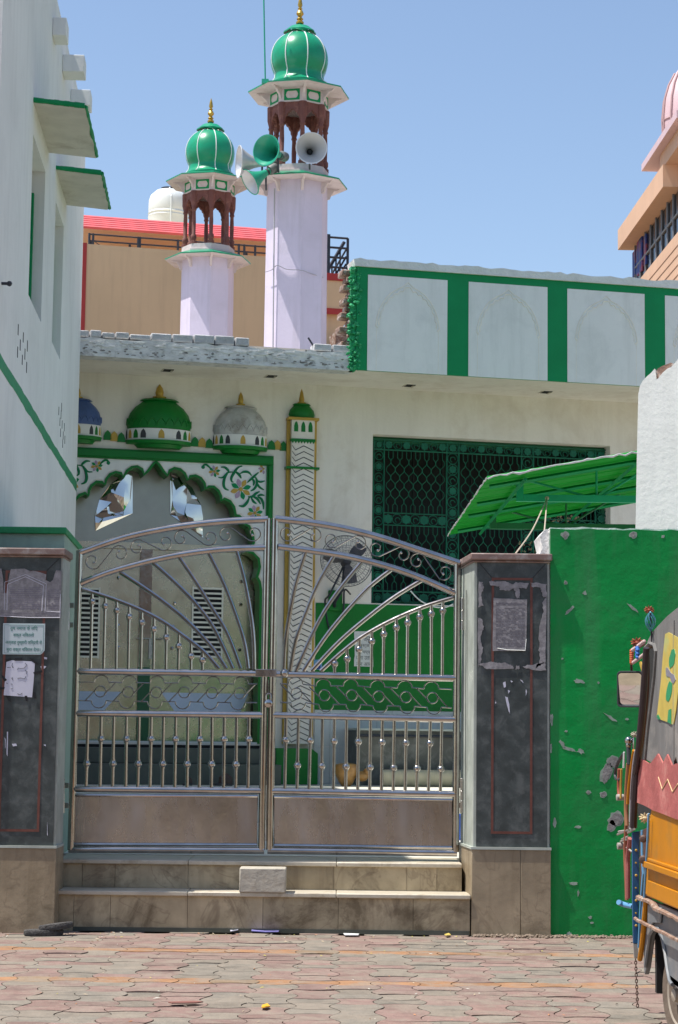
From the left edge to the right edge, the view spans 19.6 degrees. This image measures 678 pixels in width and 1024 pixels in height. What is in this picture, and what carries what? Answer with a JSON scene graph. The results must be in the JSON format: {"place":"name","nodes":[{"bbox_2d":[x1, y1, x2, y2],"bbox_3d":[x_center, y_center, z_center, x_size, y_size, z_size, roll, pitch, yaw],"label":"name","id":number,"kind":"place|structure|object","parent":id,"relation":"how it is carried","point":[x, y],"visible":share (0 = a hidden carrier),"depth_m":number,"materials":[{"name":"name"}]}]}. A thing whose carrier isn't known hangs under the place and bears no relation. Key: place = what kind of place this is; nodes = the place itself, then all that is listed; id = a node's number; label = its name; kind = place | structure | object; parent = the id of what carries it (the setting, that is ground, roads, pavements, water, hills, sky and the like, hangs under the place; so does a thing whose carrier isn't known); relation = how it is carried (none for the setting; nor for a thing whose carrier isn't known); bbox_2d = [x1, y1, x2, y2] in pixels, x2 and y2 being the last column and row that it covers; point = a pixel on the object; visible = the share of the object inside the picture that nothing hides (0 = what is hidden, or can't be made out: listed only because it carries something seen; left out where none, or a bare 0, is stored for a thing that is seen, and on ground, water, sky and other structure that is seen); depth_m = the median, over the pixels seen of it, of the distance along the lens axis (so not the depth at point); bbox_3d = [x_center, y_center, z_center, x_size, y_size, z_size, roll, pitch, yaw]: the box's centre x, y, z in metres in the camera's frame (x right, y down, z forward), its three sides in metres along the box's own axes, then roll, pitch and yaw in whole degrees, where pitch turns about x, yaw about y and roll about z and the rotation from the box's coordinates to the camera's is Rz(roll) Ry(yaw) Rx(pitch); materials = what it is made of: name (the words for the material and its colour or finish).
{"place":"outdoors","nodes":[
{"label":"outdoors","id":0,"kind":"place"},
{"bbox_2d":[81,215,348,346],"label":"beige building","id":1,"kind":"structure","parent":0,"point":[131,279],"depth_m":45.40,"materials":[{"name":"beige paint"}]},
{"bbox_2d":[148,186,188,222],"bbox_3d":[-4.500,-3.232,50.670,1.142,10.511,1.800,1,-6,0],"label":"water tank","id":2,"kind":"object","parent":1,"relation":"on","point":[165,203],"visible":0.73,"depth_m":50.74,"materials":[{"name":"white plastic"}]},
{"bbox_2d":[64,784,460,860],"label":"courtyard floor","id":3,"kind":"structure","parent":0,"point":[339,786],"depth_m":20.40,"materials":[{"name":"stone"}]},
{"bbox_2d":[182,777,191,785],"bbox_3d":[-1.763,3.133,22.879,0.120,0.100,0.050,3,-7,-17],"label":"shoe","id":4,"kind":"object","parent":3,"relation":"on","point":[190,782],"visible":0.59,"depth_m":22.86,"materials":[{"name":"black rubber"}]},
{"bbox_2d":[213,773,232,785],"bbox_3d":[-1.356,3.124,22.982,0.240,0.150,0.100,3,-7,-17],"label":"shoe","id":5,"kind":"object","parent":3,"relation":"on","point":[228,780],"visible":0.86,"depth_m":22.95,"materials":[{"name":"black rubber"}]},
{"bbox_2d":[335,763,367,785],"bbox_3d":[0.164,3.129,23.401,0.438,0.270,0.280,1,-6,0],"label":"amber jar","id":6,"kind":"object","parent":3,"relation":"on","point":[339,772],"visible":0.71,"depth_m":23.32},
{"bbox_2d":[75,258,677,784],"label":"mosque","id":7,"kind":"structure","parent":3,"relation":"on","point":[417,404],"depth_m":24.50,"materials":[{"name":"paint"}]},
{"bbox_2d":[78,548,139,740],"bbox_3d":[-3.171,1.633,24.151,1.417,2.403,0.062,2,-7,-13],"label":"door leaf","id":8,"kind":"structure","parent":7,"relation":"in","point":[115,585],"depth_m":24.23,"materials":[{"name":"metal"}]},
{"bbox_2d":[149,550,254,741],"bbox_3d":[-1.611,1.695,24.532,1.498,2.403,0.062,2,-7,-14],"label":"door leaf","id":9,"kind":"structure","parent":7,"relation":"in","point":[201,566],"depth_m":24.51,"materials":[{"name":"metal"}]},
{"bbox_2d":[165,99,250,336],"bbox_3d":[-2.249,-4.049,33.658,1.389,6.274,1.389,5,-8,-32],"label":"minaret","id":10,"kind":"object","parent":7,"relation":"on","point":[207,182],"visible":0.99,"depth_m":33.43,"materials":[{"name":"white paint"}]},
{"bbox_2d":[248,0,348,348],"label":"minaret","id":11,"kind":"object","parent":7,"relation":"on","point":[296,94],"visible":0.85,"depth_m":28.35,"materials":[{"name":"white paint"}]},
{"bbox_2d":[235,145,276,177],"bbox_3d":[-1.169,-4.984,28.096,0.554,0.468,0.468,2,-7,-14],"label":"loudspeaker","id":12,"kind":"object","parent":11,"relation":"attached to","point":[244,159],"visible":0.66,"depth_m":28.01,"materials":[{"name":"grey metal"}]},
{"bbox_2d":[241,163,277,194],"bbox_3d":[-1.162,-4.753,28.047,0.545,0.491,0.393,6,-9,-42],"label":"loudspeaker","id":13,"kind":"object","parent":11,"relation":"attached to","point":[252,181],"visible":1,"depth_m":28.04,"materials":[{"name":"teal metal"}]},
{"bbox_2d":[262,0,268,83],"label":"aerial rod","id":14,"kind":"object","parent":11,"relation":"on","point":[264,80],"visible":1,"depth_m":28.41,"materials":[{"name":"grey metal"}]},
{"bbox_2d":[253,134,288,171],"bbox_3d":[-0.896,-5.071,27.893,0.447,0.447,0.522,-3,-8,32],"label":"loudspeaker","id":15,"kind":"object","parent":11,"relation":"attached to","point":[266,150],"visible":1,"depth_m":27.80,"materials":[{"name":"green metal"}]},
{"bbox_2d":[272,188,274,346],"bbox_3d":[-0.935,-3.489,28.183,0.033,2.357,0.017,1,-6,0],"label":"conduit pipe","id":16,"kind":"object","parent":11,"relation":"attached to","point":[273,270],"visible":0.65,"depth_m":28.19,"materials":[{"name":"white plastic"}]},
{"bbox_2d":[266,265,322,277],"bbox_3d":[-0.645,-3.453,28.205,0.843,0.108,0.318,1,-6,0],"label":"cable","id":17,"kind":"object","parent":11,"relation":"attached to","point":[291,269],"visible":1,"depth_m":28.06,"materials":[{"name":"grey plastic"}]},
{"bbox_2d":[296,132,326,169],"bbox_3d":[-0.387,-5.083,27.812,0.445,0.445,0.523,1,-6,0],"label":"loudspeaker","id":18,"kind":"object","parent":11,"relation":"attached to","point":[311,147],"visible":1,"depth_m":27.64,"materials":[{"name":"grey metal"}]},
{"bbox_2d":[314,660,321,669],"bbox_3d":[-0.275,1.899,24.466,0.134,0.124,0.004,2,-7,-14],"label":"blue card","id":19,"kind":"object","parent":7,"relation":"attached to","point":[319,666],"visible":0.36,"depth_m":24.47,"materials":[{"name":"paper"}]},
{"bbox_2d":[320,535,372,628],"bbox_3d":[0.091,0.879,24.372,0.649,1.171,0.563,1,-6,0],"label":"wall fan","id":20,"kind":"object","parent":7,"relation":"attached to","point":[347,569],"depth_m":24.28,"materials":[{"name":"dark painted metal"},{"name":"steel wire"}]},
{"bbox_2d":[354,631,369,666],"bbox_3d":[0.310,1.716,24.634,0.253,0.446,0.004,2,-7,-14],"label":"paper notice","id":21,"kind":"object","parent":7,"relation":"attached to","point":[365,657],"visible":0.59,"depth_m":24.63,"materials":[{"name":"white paper"}]},
{"bbox_2d":[410,591,452,607],"bbox_3d":[1.162,1.096,24.616,0.567,0.212,0.017,2,-7,-14],"label":"cable","id":22,"kind":"object","parent":7,"relation":"attached to","point":[426,603],"visible":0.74,"depth_m":24.58,"materials":[{"name":"white rubber"}]},
{"bbox_2d":[371,436,605,605],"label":"window","id":23,"kind":"structure","parent":7,"relation":"in","point":[421,487],"depth_m":26.22,"materials":[{"name":"metal"}]},
{"bbox_2d":[348,728,460,784],"bbox_3d":[1.818,3.063,24.530,3.430,0.692,0.621,2,-7,-14],"label":"wash trough","id":24,"kind":"object","parent":3,"relation":"on","point":[423,751],"visible":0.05,"depth_m":24.07,"materials":[{"name":"dark granite"},{"name":"pale marble"}]},
{"bbox_2d":[383,770,460,786],"bbox_3d":[1.360,3.221,23.759,1.774,0.206,0.207,2,-7,-14],"label":"rolled mat","id":25,"kind":"object","parent":3,"relation":"on","point":[447,777],"visible":0.28,"depth_m":23.58,"materials":[{"name":"beige fabric"}]},
{"bbox_2d":[447,451,636,535],"bbox_3d":[3.076,1.220,19.906,3.704,3.987,4.774,1,-6,0],"label":"tin awning","id":26,"kind":"object","parent":3,"relation":"on","point":[512,500],"visible":0.83,"depth_m":19.32,"materials":[{"name":"metal"}]},
{"bbox_2d":[515,496,548,553],"bbox_3d":[1.730,0.085,16.615,0.206,0.879,3.624,0,-6,10],"label":"tie rope","id":27,"kind":"object","parent":26,"relation":"hanging from","point":[546,497],"visible":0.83,"depth_m":17.00,"materials":[{"name":"fabric"}]},
{"bbox_2d":[635,360,677,528],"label":"white side wall","id":28,"kind":"structure","parent":3,"relation":"on","point":[657,475],"depth_m":17.11,"materials":[{"name":"paint"}]},
{"bbox_2d":[0,931,666,1023],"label":"pavement","id":29,"kind":"structure","parent":0,"point":[531,980],"depth_m":11.58,"materials":[{"name":"brick"}]},
{"bbox_2d":[0,548,72,932],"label":"gate pillar","id":30,"kind":"structure","parent":29,"relation":"on","point":[32,748],"depth_m":14.19,"materials":[{"name":"stone"}]},
{"bbox_2d":[0,658,41,700],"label":"paper notice","id":31,"kind":"object","parent":30,"relation":"attached to","point":[18,678],"visible":1,"depth_m":14.25,"materials":[{"name":"white paper"}]},
{"bbox_2d":[3,623,44,654],"bbox_3d":[-2.289,0.922,14.277,0.307,0.226,0.006,1,-6,0],"label":"notice sign","id":32,"kind":"object","parent":30,"relation":"attached to","point":[23,638],"visible":1,"depth_m":14.28,"materials":[{"name":"white paper"}]},
{"bbox_2d":[0,569,61,617],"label":"torn poster","id":33,"kind":"object","parent":30,"relation":"attached to","point":[31,594],"visible":1,"depth_m":14.31,"materials":[{"name":"paper"}]},
{"bbox_2d":[24,921,72,936],"bbox_3d":[-2.053,2.945,13.897,0.340,0.097,0.152,1,-6,0],"label":"worn sole","id":34,"kind":"object","parent":29,"relation":"on","point":[53,929],"visible":1,"depth_m":13.85,"materials":[{"name":"black rubber"}]},
{"bbox_2d":[168,1000,202,1003],"bbox_3d":[-0.810,2.603,10.438,0.181,0.006,0.075,3,-7,-21],"label":"red disc","id":35,"kind":"object","parent":29,"relation":"on","point":[184,1002],"visible":1,"depth_m":10.42,"materials":[{"name":"plastic"}]},
{"bbox_2d":[58,854,470,935],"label":"entrance steps","id":36,"kind":"structure","parent":29,"relation":"on","point":[320,895],"depth_m":14.27,"materials":[{"name":"beige stone"}]},
{"bbox_2d":[239,866,286,892],"bbox_3d":[-0.554,2.682,14.350,0.337,0.175,0.200,1,-6,0],"label":"stone block","id":37,"kind":"object","parent":36,"relation":"on","point":[262,879],"depth_m":14.25,"materials":[{"name":"grey stone"}]},
{"bbox_2d":[251,930,278,931],"bbox_3d":[-0.541,3.046,14.364,0.218,0.012,0.417,1,-6,0],"label":"plastic scrap","id":38,"kind":"object","parent":29,"relation":"on","point":[263,931],"visible":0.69,"depth_m":14.18,"materials":[{"name":"plastic"}]},
{"bbox_2d":[6,932,617,1021],"bbox_3d":[-0.068,2.826,12.258,4.554,0.008,4.949,1,-6,0],"label":"debris","id":39,"kind":"object","parent":29,"relation":"on","point":[297,966],"visible":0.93,"depth_m":13.40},
{"bbox_2d":[343,933,358,935],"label":"paper litter","id":40,"kind":"object","parent":29,"relation":"on","point":[350,934],"visible":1,"depth_m":14.04,"materials":[{"name":"white paper"}]},
{"bbox_2d":[459,553,551,935],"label":"gate pillar","id":41,"kind":"structure","parent":29,"relation":"on","point":[504,854],"depth_m":14.40,"materials":[{"name":"stone"}]},
{"bbox_2d":[255,515,463,856],"bbox_3d":[0.178,1.308,14.930,1.627,2.569,0.092,1,-6,0],"label":"gate leaf","id":42,"kind":"object","parent":41,"relation":"attached to","point":[342,822],"visible":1,"depth_m":14.88,"materials":[{"name":"silver metal"}]},
{"bbox_2d":[265,693,272,706],"bbox_3d":[-0.533,1.425,14.892,0.060,0.108,0.026,1,-6,0],"label":"padlock","id":43,"kind":"object","parent":42,"relation":"hanging from","point":[268,703],"visible":1,"depth_m":14.88,"materials":[{"name":"silver metal"}]},
{"bbox_2d":[492,598,526,650],"bbox_3d":[1.259,0.829,14.490,0.255,0.394,0.006,1,-6,0],"label":"poster","id":44,"kind":"object","parent":41,"relation":"attached to","point":[509,624],"visible":1,"depth_m":14.49,"materials":[{"name":"grey paper"}]},
{"bbox_2d":[478,581,546,670],"bbox_3d":[1.278,0.838,14.494,0.512,0.660,0.002,1,-6,0],"label":"torn poster","id":45,"kind":"object","parent":41,"relation":"attached to","point":[516,586],"visible":1,"depth_m":14.49,"materials":[{"name":"grey paper"}]},
{"bbox_2d":[473,934,632,938],"bbox_3d":[1.550,3.059,14.165,1.180,0.030,0.172,1,-6,0],"label":"rubble","id":46,"kind":"object","parent":29,"relation":"on","point":[611,936],"visible":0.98,"depth_m":14.16,"materials":[{"name":"grey stone"}]},
{"bbox_2d":[534,527,677,936],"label":"green street wall","id":47,"kind":"structure","parent":29,"relation":"on","point":[607,586],"depth_m":14.46,"materials":[{"name":"paint"}]},
{"bbox_2d":[613,605,677,1023],"bbox_3d":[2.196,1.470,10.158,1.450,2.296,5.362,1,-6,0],"label":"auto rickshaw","id":48,"kind":"object","parent":29,"relation":"on","point":[649,796],"visible":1,"depth_m":9.78,"materials":[{"name":"multicoloured metal"}]},
{"bbox_2d":[57,0,677,326],"label":"sky","id":49,"kind":"structure","parent":0,"point":[491,134],"materials":[{"name":"blue"}]},
{"bbox_2d":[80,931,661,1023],"bbox_3d":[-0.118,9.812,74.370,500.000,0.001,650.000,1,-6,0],"label":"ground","id":50,"kind":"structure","parent":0,"point":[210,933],"depth_m":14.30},
{"bbox_2d":[0,526,82,852],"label":"boundary wall","id":51,"kind":"structure","parent":50,"relation":"on","point":[37,537],"depth_m":15.13,"materials":[{"name":"grey stone"}]},
{"bbox_2d":[63,516,270,853],"bbox_3d":[-1.332,1.298,14.947,1.590,2.572,0.056,1,-6,0],"label":"gate leaf","id":52,"kind":"object","parent":51,"relation":"attached to","point":[211,815],"visible":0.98,"depth_m":14.88,"materials":[{"name":"silver metal"}]},
{"bbox_2d":[0,0,110,536],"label":"white building","id":53,"kind":"structure","parent":50,"relation":"on","point":[51,186],"depth_m":18.05,"materials":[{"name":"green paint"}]},
{"bbox_2d":[28,193,33,298],"bbox_3d":[-2.820,-2.500,17.632,0.034,1.375,1.166,1,-6,-3],"label":"window","id":54,"kind":"structure","parent":53,"relation":"in","point":[32,194],"depth_m":18.16,"materials":[{"name":"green paint"}]},
{"bbox_2d":[459,814,460,839],"bbox_3d":[1.113,2.851,17.795,0.280,0.225,0.280,1,-6,0],"label":"blue bucket","id":55,"kind":"object","parent":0,"point":[459,824],"visible":0.03,"depth_m":17.68,"materials":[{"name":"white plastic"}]},
{"bbox_2d":[618,71,677,280],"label":"peach building","id":56,"kind":"structure","parent":0,"point":[648,231],"depth_m":41.41,"materials":[{"name":"paint"}]}
]}

